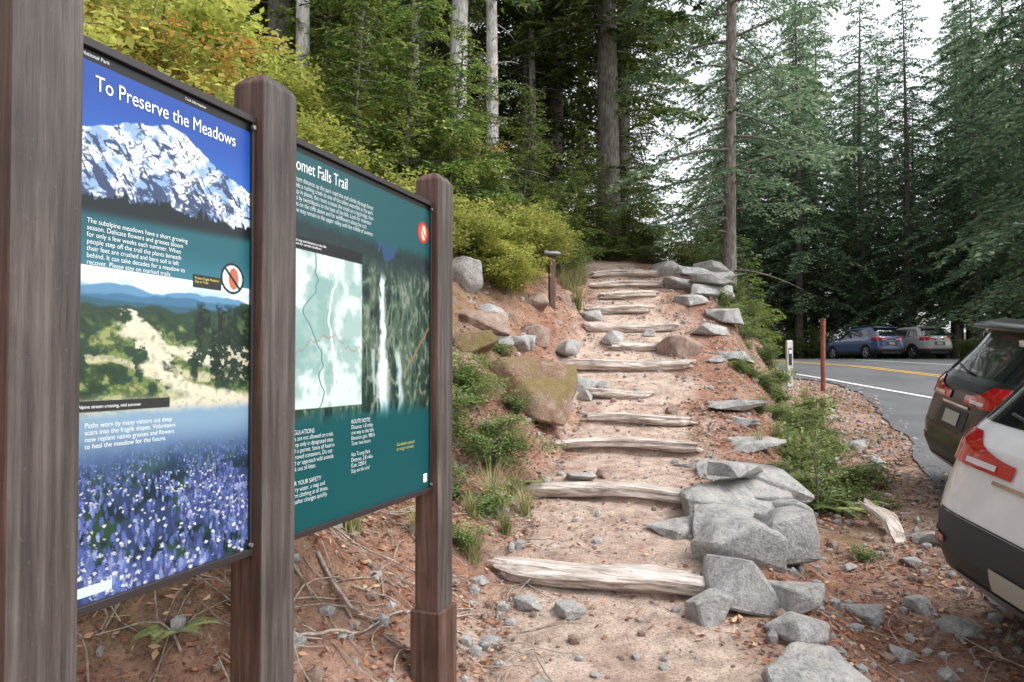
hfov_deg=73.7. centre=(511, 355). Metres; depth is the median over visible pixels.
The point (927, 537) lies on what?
stone
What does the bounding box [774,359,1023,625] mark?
asphalt road
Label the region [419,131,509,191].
shrub
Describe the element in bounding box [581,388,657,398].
log step
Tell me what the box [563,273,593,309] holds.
grass tuft
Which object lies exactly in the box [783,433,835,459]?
slope plant
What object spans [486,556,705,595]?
log step
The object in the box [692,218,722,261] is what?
young fir
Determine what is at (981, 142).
roadside forest conifer
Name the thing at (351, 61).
hillside conifer
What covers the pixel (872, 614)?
stone
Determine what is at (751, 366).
grass tuft
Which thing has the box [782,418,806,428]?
slope plant
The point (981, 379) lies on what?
parked suv
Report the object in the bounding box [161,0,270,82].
young fir
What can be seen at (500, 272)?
yellow leaf shrub
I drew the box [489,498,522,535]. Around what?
grass tuft
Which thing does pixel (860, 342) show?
parked car
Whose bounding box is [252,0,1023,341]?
sky
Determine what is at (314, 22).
young fir
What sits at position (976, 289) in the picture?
roadside forest conifer
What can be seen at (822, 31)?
roadside forest conifer
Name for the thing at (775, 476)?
border stone
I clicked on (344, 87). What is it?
young fir
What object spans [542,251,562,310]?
trail marker sign
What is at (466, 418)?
fern
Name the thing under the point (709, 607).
border stone
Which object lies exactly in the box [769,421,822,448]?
slope plant
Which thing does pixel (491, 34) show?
pale trunk conifer
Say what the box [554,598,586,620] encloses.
trail stone
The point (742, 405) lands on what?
border stone
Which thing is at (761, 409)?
slope plant
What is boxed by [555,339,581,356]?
trail stone
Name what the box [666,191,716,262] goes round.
young fir
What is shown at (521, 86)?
hillside conifer
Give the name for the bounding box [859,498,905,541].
log stump piece
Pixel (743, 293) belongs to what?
slope plant
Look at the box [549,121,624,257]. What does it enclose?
young fir
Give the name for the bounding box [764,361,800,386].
slope plant
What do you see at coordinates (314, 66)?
undergrowth shrub
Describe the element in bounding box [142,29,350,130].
yellow leaf shrub
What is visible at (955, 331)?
roadside forest conifer
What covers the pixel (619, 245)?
green shrub
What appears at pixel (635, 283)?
log step
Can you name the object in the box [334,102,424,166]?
undergrowth shrub
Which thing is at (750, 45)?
roadside forest conifer
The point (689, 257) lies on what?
green shrub
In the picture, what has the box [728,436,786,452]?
border stone
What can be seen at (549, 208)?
green shrub
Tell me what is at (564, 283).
grass tuft
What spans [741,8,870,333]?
roadside forest conifer
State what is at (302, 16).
pale trunk conifer
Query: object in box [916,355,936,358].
forest edge shrub
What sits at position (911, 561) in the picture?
stone
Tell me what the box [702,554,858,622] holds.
border stone
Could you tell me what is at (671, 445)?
log step
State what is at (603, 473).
trail stone
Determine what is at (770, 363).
slope plant
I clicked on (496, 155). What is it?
young fir
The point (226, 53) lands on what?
orange leaf shrub
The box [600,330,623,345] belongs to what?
trail stone
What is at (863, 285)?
roadside forest conifer
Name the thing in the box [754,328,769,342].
slope plant
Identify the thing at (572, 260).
green shrub
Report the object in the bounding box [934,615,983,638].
stone
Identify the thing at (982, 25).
roadside forest conifer
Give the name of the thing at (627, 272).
log step
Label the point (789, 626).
border stone
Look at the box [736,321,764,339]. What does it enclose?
slope plant
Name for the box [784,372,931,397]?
road edge line
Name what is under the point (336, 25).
young fir
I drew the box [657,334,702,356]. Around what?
trail stone
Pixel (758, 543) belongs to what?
border stone
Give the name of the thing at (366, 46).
pale trunk conifer
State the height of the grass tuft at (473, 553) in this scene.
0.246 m
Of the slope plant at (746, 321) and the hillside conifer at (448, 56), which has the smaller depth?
the slope plant at (746, 321)
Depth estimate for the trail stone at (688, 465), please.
6.40 m
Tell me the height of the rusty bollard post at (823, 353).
1.530 m
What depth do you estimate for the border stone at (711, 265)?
13.45 m
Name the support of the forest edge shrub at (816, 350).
on the ground
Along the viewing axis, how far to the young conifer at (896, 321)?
43.22 m
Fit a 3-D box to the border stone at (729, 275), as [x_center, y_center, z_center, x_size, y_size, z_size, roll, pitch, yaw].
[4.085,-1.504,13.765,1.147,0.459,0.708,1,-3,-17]
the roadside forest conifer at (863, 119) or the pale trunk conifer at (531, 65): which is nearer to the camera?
the pale trunk conifer at (531, 65)
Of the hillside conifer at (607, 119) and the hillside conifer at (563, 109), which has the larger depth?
the hillside conifer at (563, 109)
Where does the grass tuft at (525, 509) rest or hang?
on the ground
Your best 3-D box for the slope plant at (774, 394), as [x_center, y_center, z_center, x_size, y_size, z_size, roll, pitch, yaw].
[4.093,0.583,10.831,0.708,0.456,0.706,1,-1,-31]
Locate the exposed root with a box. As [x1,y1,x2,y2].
[294,526,414,636]
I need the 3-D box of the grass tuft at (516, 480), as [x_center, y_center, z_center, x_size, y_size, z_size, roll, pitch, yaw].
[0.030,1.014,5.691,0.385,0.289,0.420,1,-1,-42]
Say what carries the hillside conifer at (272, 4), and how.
on the ground
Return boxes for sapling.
[777,387,857,514]
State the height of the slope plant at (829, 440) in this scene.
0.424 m
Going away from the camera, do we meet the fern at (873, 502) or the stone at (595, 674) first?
the stone at (595, 674)
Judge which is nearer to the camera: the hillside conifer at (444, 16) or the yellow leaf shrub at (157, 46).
the yellow leaf shrub at (157, 46)
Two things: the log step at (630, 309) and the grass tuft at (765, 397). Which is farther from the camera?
the log step at (630, 309)
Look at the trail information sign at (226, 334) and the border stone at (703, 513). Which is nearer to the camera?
the trail information sign at (226, 334)
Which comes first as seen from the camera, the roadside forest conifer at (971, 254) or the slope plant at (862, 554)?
the slope plant at (862, 554)
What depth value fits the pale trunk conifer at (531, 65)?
18.39 m
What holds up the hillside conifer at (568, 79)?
on the ground
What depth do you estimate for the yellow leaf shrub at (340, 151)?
8.05 m
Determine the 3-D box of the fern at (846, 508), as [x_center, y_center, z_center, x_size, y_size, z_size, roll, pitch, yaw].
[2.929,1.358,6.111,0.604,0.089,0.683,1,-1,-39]
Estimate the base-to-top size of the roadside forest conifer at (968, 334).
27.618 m
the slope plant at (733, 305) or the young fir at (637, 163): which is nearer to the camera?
the slope plant at (733, 305)
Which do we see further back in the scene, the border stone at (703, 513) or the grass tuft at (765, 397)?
the grass tuft at (765, 397)
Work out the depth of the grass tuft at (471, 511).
4.88 m
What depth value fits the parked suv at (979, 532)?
3.60 m
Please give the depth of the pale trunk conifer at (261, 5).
17.31 m
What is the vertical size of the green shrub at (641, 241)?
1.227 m
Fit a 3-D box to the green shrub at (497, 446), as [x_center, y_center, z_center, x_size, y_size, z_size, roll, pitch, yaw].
[-0.131,0.764,6.001,1.189,0.600,1.002,1,-1,-27]
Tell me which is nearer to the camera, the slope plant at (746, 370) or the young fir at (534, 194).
the slope plant at (746, 370)
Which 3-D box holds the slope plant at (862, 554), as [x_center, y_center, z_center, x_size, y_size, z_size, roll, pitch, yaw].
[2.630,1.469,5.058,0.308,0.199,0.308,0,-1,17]
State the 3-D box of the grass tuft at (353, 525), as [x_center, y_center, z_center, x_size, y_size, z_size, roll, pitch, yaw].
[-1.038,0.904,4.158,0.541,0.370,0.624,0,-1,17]
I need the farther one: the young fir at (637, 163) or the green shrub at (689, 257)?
the young fir at (637, 163)
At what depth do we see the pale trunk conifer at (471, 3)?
14.54 m
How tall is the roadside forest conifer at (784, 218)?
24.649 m
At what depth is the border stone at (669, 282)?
13.15 m
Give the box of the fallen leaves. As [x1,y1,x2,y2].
[76,165,1023,681]
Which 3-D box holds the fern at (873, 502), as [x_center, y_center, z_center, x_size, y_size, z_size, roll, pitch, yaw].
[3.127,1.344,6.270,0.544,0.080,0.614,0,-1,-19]
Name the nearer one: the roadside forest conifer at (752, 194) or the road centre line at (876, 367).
the road centre line at (876, 367)
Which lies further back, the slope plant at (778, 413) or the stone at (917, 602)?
the slope plant at (778, 413)
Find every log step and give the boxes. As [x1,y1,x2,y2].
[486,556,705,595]
[522,481,681,504]
[555,437,704,452]
[560,358,696,370]
[580,412,698,425]
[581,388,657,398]
[582,322,679,331]
[583,304,654,313]
[588,280,663,287]
[591,269,662,277]
[598,290,659,299]
[609,342,658,350]
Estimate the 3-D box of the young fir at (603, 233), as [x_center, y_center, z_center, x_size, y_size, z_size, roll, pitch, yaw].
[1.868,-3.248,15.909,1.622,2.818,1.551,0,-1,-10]
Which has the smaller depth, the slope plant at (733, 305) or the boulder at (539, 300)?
the boulder at (539, 300)
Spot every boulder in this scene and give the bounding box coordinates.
[453,256,482,292]
[453,330,498,353]
[458,309,509,335]
[473,368,504,403]
[477,303,504,312]
[489,355,577,426]
[496,335,514,347]
[505,311,514,322]
[512,335,529,351]
[520,333,535,350]
[522,323,550,346]
[527,292,548,310]
[560,292,573,308]
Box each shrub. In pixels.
[83,0,243,95]
[83,0,273,101]
[84,0,240,105]
[90,0,308,94]
[118,0,246,62]
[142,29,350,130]
[157,68,370,168]
[242,42,351,112]
[284,48,359,114]
[297,104,393,173]
[308,140,415,192]
[312,87,431,167]
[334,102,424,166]
[348,161,483,245]
[381,164,480,253]
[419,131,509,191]
[452,338,516,415]
[452,383,492,438]
[452,409,568,472]
[453,196,554,267]
[466,232,554,296]
[469,176,530,217]
[494,202,587,272]
[508,198,578,267]
[529,194,570,232]
[543,238,600,276]
[562,231,606,260]
[595,233,635,260]
[619,216,675,256]
[625,243,672,263]
[661,239,715,266]
[736,294,771,330]
[765,326,812,358]
[773,331,807,358]
[804,326,844,358]
[808,333,840,358]
[827,342,856,358]
[870,325,901,358]
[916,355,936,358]
[952,334,981,355]
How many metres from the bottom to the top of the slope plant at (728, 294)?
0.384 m
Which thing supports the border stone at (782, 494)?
on the ground
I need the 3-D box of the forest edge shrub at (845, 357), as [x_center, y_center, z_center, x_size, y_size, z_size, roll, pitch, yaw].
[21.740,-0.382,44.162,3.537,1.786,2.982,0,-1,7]
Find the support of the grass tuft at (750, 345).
on the ground
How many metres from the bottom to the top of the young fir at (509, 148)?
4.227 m
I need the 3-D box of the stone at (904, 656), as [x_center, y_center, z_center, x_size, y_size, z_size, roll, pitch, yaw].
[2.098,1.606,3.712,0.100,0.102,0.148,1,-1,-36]
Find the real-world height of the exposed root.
0.602 m
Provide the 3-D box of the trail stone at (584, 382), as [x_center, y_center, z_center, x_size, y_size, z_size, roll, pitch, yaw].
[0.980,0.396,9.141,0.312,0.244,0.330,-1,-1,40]
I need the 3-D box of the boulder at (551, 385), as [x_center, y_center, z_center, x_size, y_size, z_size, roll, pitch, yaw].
[0.161,0.375,7.675,1.421,0.765,0.843,-1,-1,38]
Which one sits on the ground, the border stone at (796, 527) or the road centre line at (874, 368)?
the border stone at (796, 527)
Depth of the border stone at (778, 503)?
5.13 m
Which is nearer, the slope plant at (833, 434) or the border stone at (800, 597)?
the border stone at (800, 597)
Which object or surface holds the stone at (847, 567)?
on the ground
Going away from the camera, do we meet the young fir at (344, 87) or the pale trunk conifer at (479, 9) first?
the young fir at (344, 87)
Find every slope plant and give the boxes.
[452,461,484,502]
[452,516,494,554]
[455,479,521,521]
[493,341,521,356]
[499,386,536,415]
[711,292,742,308]
[716,285,734,302]
[716,301,747,313]
[725,357,753,373]
[731,282,745,295]
[733,289,748,299]
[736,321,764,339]
[736,365,752,375]
[740,310,763,329]
[746,365,763,379]
[750,395,775,414]
[753,368,783,388]
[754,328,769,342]
[755,339,784,361]
[755,457,796,472]
[764,358,781,367]
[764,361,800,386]
[764,383,776,392]
[764,383,797,402]
[765,401,794,421]
[767,387,795,402]
[769,400,802,420]
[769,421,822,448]
[773,431,852,472]
[778,400,825,419]
[779,454,875,502]
[782,407,808,428]
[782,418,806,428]
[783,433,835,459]
[785,408,846,435]
[786,428,849,455]
[789,467,869,515]
[797,428,851,451]
[811,456,844,472]
[823,454,902,493]
[845,541,887,562]
[865,488,903,510]
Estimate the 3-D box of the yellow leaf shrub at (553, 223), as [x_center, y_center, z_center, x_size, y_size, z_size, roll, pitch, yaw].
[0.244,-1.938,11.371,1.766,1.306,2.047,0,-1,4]
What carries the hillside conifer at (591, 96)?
on the ground
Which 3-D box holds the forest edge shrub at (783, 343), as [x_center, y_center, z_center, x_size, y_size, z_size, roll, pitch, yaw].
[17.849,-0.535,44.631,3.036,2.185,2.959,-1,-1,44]
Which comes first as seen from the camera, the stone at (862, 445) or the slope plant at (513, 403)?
the slope plant at (513, 403)
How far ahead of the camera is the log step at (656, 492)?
5.75 m
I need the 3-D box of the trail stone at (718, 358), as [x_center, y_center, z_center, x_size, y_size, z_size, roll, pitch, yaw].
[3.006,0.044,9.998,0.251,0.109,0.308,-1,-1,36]
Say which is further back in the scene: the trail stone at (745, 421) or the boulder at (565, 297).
the boulder at (565, 297)
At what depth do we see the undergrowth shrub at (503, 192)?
12.52 m
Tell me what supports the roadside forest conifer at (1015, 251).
on the ground
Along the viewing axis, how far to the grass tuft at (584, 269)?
13.27 m
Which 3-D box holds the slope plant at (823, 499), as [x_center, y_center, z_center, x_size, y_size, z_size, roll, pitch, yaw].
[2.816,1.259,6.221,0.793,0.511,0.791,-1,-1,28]
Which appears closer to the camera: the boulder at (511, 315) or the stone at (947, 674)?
the stone at (947, 674)
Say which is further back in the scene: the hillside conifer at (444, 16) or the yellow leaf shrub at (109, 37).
the hillside conifer at (444, 16)
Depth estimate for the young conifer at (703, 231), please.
55.53 m
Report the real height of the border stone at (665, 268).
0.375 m
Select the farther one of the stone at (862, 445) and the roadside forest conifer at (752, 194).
the roadside forest conifer at (752, 194)
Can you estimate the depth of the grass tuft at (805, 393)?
12.56 m
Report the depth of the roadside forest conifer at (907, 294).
41.43 m
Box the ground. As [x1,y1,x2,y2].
[76,156,1023,681]
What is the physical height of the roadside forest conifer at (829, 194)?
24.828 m
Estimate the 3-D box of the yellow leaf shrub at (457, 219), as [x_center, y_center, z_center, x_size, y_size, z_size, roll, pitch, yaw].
[-1.189,-1.729,8.888,1.841,1.284,1.962,1,-1,-36]
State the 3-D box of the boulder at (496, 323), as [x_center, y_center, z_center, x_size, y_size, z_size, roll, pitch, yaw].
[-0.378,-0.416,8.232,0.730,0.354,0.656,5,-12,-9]
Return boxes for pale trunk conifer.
[210,0,267,55]
[287,0,344,121]
[348,4,392,108]
[370,0,475,167]
[382,0,513,190]
[385,1,449,167]
[401,0,485,126]
[468,0,548,190]
[480,0,589,201]
[500,2,575,194]
[535,0,681,224]
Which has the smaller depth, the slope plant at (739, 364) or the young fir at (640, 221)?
the slope plant at (739, 364)
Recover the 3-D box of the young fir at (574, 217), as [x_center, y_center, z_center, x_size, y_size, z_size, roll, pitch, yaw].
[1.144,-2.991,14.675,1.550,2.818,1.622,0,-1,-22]
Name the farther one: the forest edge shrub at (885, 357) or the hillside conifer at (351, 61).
the forest edge shrub at (885, 357)
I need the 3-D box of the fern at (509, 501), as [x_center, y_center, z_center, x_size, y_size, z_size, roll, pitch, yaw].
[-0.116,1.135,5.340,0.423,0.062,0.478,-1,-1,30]
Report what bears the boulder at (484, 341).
on the ground
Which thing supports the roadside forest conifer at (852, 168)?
on the ground
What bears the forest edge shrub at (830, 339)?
on the ground
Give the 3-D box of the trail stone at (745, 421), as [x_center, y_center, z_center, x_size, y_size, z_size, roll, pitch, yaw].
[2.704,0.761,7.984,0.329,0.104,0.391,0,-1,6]
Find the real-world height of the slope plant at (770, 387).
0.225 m
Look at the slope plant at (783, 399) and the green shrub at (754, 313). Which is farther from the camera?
the green shrub at (754, 313)
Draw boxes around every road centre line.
[776,360,940,375]
[781,361,939,376]
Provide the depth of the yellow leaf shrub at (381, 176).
7.02 m
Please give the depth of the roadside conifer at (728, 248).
14.33 m
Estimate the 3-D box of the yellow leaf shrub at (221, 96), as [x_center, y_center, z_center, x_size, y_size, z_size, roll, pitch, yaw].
[-2.966,-2.056,7.155,3.008,1.969,2.823,0,-1,20]
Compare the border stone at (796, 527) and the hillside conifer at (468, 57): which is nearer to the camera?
the border stone at (796, 527)
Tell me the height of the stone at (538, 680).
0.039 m
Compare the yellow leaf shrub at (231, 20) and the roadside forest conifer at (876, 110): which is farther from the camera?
the roadside forest conifer at (876, 110)
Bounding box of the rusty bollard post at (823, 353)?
[820,318,825,390]
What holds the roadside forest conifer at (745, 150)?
on the ground
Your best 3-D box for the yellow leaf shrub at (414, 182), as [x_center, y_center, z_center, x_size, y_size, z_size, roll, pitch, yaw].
[-1.662,-1.577,8.090,2.321,1.480,2.002,-1,-1,40]
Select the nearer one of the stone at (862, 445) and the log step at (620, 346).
the stone at (862, 445)
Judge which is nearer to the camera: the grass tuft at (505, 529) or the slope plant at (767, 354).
the grass tuft at (505, 529)
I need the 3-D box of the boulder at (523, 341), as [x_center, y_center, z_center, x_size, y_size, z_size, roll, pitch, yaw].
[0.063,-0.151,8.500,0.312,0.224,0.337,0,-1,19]
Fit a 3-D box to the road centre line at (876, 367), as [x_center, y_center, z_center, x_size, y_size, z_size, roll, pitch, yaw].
[7.654,1.091,23.977,0.215,2.600,49.818,0,-1,-15]
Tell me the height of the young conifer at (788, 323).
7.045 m
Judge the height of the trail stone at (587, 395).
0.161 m
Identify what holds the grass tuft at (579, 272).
on the ground
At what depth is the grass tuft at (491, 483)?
5.28 m
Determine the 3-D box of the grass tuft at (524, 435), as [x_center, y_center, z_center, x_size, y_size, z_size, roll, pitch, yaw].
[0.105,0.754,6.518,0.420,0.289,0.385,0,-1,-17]
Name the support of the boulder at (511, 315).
on the ground
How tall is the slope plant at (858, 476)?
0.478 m
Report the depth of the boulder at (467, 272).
9.11 m
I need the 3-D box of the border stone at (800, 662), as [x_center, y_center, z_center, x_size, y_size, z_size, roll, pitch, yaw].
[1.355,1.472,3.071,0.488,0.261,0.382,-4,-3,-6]
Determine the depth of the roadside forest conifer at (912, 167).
56.02 m
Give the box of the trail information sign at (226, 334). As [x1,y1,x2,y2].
[0,0,456,681]
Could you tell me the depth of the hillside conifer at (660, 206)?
21.37 m
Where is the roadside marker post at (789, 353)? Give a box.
[785,340,792,389]
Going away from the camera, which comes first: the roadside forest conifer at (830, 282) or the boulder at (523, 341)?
the boulder at (523, 341)
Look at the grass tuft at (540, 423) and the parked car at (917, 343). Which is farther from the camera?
the parked car at (917, 343)
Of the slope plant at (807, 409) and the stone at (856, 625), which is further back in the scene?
the slope plant at (807, 409)
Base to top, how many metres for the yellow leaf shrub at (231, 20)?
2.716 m
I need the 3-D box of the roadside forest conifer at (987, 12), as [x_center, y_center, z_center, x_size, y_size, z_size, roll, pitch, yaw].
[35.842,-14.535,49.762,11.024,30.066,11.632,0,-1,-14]
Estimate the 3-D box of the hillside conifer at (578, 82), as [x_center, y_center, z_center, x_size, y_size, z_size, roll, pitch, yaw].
[2.537,-10.365,25.802,5.036,22.814,4.789,0,-1,-26]
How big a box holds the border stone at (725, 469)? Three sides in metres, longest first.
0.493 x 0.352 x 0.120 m
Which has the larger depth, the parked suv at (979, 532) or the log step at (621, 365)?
the log step at (621, 365)
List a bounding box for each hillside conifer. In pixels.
[216,0,333,66]
[248,0,485,108]
[249,0,402,59]
[258,15,445,152]
[387,15,434,167]
[393,1,515,154]
[395,0,523,181]
[432,9,512,167]
[448,0,596,199]
[468,0,596,208]
[471,21,593,205]
[479,0,667,216]
[498,0,588,219]
[499,0,720,246]
[535,0,711,239]
[538,4,634,220]
[566,2,691,255]
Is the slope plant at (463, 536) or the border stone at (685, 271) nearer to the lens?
the slope plant at (463, 536)
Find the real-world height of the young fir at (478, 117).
3.757 m
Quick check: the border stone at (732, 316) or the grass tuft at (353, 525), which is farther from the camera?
the border stone at (732, 316)
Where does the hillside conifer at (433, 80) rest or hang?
on the ground
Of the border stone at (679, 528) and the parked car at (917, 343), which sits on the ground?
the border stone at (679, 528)
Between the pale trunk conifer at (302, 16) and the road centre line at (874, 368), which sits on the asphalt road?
the road centre line at (874, 368)
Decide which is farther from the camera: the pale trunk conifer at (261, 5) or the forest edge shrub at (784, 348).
the forest edge shrub at (784, 348)
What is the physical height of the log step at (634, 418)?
0.149 m
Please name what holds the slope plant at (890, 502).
on the ground
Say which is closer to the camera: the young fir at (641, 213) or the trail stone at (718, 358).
the trail stone at (718, 358)
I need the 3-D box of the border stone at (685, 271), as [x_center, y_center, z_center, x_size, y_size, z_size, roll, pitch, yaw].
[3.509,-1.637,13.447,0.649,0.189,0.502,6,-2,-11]
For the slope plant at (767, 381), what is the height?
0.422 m
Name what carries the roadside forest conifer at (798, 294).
on the ground
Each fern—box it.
[129,616,223,645]
[452,417,486,426]
[478,495,525,506]
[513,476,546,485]
[807,501,872,517]
[815,496,892,509]
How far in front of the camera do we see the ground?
4.26 m
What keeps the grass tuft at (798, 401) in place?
on the ground
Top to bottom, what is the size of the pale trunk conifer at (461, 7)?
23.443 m
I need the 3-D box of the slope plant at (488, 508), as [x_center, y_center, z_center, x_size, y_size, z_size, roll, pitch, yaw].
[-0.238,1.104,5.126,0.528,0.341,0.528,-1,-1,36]
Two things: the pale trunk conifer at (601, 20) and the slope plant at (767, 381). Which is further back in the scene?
the pale trunk conifer at (601, 20)
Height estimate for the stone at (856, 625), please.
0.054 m
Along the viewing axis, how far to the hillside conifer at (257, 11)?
17.97 m
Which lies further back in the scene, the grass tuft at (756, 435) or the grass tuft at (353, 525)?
the grass tuft at (756, 435)
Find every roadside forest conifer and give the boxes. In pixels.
[669,0,825,338]
[689,34,800,326]
[690,91,756,239]
[694,91,783,333]
[701,119,767,342]
[717,41,822,330]
[722,0,882,358]
[736,105,785,335]
[739,20,874,344]
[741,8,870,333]
[764,0,876,358]
[764,101,838,331]
[772,99,844,341]
[787,0,952,341]
[807,68,902,340]
[808,146,873,333]
[810,30,946,338]
[818,71,901,337]
[819,79,916,331]
[823,0,1000,358]
[866,87,966,325]
[879,10,1012,356]
[885,108,965,323]
[889,0,1016,344]
[890,0,1023,346]
[891,124,943,318]
[895,0,1006,348]
[912,0,1023,340]
[924,0,1023,318]
[926,19,1013,336]
[927,0,1023,263]
[927,58,969,342]
[930,25,1015,319]
[936,0,1023,318]
[943,0,1023,319]
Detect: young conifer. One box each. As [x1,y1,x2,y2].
[662,204,689,260]
[687,208,718,252]
[774,269,829,358]
[858,257,919,358]
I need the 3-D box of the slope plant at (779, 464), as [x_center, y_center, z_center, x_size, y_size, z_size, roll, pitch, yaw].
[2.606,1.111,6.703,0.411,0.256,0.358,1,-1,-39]
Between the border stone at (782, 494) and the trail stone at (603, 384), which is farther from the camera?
the trail stone at (603, 384)
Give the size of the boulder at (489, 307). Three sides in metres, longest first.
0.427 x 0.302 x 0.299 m
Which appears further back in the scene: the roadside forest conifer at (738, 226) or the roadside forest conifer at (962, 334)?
the roadside forest conifer at (962, 334)
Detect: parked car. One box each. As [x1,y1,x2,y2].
[826,325,904,358]
[872,326,952,358]
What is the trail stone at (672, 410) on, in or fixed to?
on the ground
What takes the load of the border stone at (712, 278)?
on the border stone at (706, 290)
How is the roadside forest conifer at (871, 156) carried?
on the ground
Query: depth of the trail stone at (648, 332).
10.90 m
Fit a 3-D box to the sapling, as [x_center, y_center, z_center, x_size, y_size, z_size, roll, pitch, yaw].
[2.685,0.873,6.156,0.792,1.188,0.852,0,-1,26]
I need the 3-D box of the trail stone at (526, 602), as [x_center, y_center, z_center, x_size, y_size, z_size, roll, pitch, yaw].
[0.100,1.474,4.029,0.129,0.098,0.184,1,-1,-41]
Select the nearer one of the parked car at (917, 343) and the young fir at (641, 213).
the young fir at (641, 213)
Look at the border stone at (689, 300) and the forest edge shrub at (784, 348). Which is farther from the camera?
the forest edge shrub at (784, 348)
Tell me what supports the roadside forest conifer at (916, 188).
on the ground
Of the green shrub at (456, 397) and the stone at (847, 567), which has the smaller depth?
the stone at (847, 567)
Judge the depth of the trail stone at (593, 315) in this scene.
11.44 m
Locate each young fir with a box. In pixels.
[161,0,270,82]
[236,0,402,116]
[297,0,419,189]
[298,0,445,167]
[342,0,485,205]
[390,19,523,216]
[436,51,528,206]
[491,89,572,239]
[500,88,573,228]
[545,150,605,264]
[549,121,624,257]
[574,157,629,260]
[606,138,672,259]
[617,126,669,248]
[621,174,673,253]
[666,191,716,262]
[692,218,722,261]
[736,235,785,344]
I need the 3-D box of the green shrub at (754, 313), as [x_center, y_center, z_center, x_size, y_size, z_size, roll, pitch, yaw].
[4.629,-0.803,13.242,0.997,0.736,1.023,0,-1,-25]
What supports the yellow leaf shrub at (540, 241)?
on the ground
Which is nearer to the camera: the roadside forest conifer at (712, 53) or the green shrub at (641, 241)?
the green shrub at (641, 241)
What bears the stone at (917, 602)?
on the ground
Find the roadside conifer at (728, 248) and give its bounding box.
[603,0,863,288]
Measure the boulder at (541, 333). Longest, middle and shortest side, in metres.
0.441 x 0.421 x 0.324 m
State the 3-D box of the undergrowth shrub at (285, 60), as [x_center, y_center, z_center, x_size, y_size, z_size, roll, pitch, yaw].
[-3.934,-4.658,12.145,2.808,1.838,2.635,-1,-1,34]
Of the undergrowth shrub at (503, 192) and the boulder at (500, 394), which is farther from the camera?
the undergrowth shrub at (503, 192)
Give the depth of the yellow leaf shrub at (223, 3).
9.06 m
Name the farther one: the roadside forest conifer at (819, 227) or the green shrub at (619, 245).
the roadside forest conifer at (819, 227)
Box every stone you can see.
[368,570,381,576]
[470,575,489,585]
[478,636,501,650]
[513,594,541,610]
[531,678,545,681]
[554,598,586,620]
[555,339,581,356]
[566,472,596,480]
[576,376,598,391]
[577,390,592,400]
[579,310,602,320]
[590,670,600,678]
[595,469,611,478]
[596,380,609,387]
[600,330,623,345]
[642,329,655,335]
[645,515,692,539]
[650,261,678,275]
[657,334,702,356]
[662,276,691,290]
[665,406,677,414]
[673,462,695,467]
[674,294,708,306]
[676,265,707,276]
[679,477,777,520]
[684,588,733,626]
[688,272,732,286]
[690,284,734,300]
[690,514,787,572]
[691,323,728,335]
[692,504,754,537]
[693,260,728,271]
[695,459,814,503]
[697,267,744,279]
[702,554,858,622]
[704,308,743,324]
[707,355,725,361]
[707,460,762,477]
[708,400,772,410]
[717,351,754,363]
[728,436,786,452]
[731,416,759,425]
[754,486,792,501]
[760,642,870,681]
[761,506,820,564]
[764,611,829,644]
[768,580,829,613]
[772,499,814,515]
[840,562,857,571]
[841,604,884,626]
[845,440,866,449]
[846,623,864,633]
[861,457,885,470]
[888,643,915,663]
[898,556,922,567]
[901,594,937,615]
[911,531,938,544]
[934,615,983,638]
[935,667,960,681]
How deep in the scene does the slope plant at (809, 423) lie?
9.31 m
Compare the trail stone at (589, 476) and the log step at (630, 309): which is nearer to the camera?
the trail stone at (589, 476)
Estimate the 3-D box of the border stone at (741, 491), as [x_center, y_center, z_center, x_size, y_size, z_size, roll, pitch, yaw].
[1.700,1.168,5.404,0.870,0.355,0.634,0,-1,-7]
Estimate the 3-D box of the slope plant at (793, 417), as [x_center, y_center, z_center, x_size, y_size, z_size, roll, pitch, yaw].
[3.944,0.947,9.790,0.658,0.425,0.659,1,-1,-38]
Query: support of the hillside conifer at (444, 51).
on the ground
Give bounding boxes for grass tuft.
[341,516,363,535]
[391,498,414,535]
[456,488,490,517]
[460,525,495,564]
[462,452,517,502]
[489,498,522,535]
[490,465,531,495]
[510,477,544,517]
[515,427,533,450]
[535,421,545,427]
[555,264,575,287]
[563,250,593,284]
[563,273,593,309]
[564,271,586,291]
[577,254,589,282]
[739,336,756,349]
[746,351,760,371]
[753,426,774,439]
[756,392,771,406]
[767,414,786,438]
[792,394,802,404]
[797,382,815,397]
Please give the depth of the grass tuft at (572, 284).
12.27 m
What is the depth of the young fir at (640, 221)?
18.89 m
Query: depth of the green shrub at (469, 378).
6.39 m
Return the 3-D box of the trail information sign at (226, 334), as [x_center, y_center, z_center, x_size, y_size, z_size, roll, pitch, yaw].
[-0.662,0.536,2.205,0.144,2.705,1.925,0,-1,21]
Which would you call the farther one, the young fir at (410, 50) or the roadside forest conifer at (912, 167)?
the roadside forest conifer at (912, 167)
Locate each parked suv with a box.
[923,318,1023,466]
[935,340,1023,619]
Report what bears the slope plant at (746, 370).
on the ground
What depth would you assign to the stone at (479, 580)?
4.26 m
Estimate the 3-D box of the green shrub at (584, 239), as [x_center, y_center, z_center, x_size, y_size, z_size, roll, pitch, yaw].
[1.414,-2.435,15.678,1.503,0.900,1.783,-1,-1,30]
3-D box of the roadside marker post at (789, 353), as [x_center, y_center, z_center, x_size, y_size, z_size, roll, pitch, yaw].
[5.201,0.243,12.793,0.120,1.070,0.070,0,-1,-11]
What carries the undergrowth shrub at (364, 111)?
on the ground
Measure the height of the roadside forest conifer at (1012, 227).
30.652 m

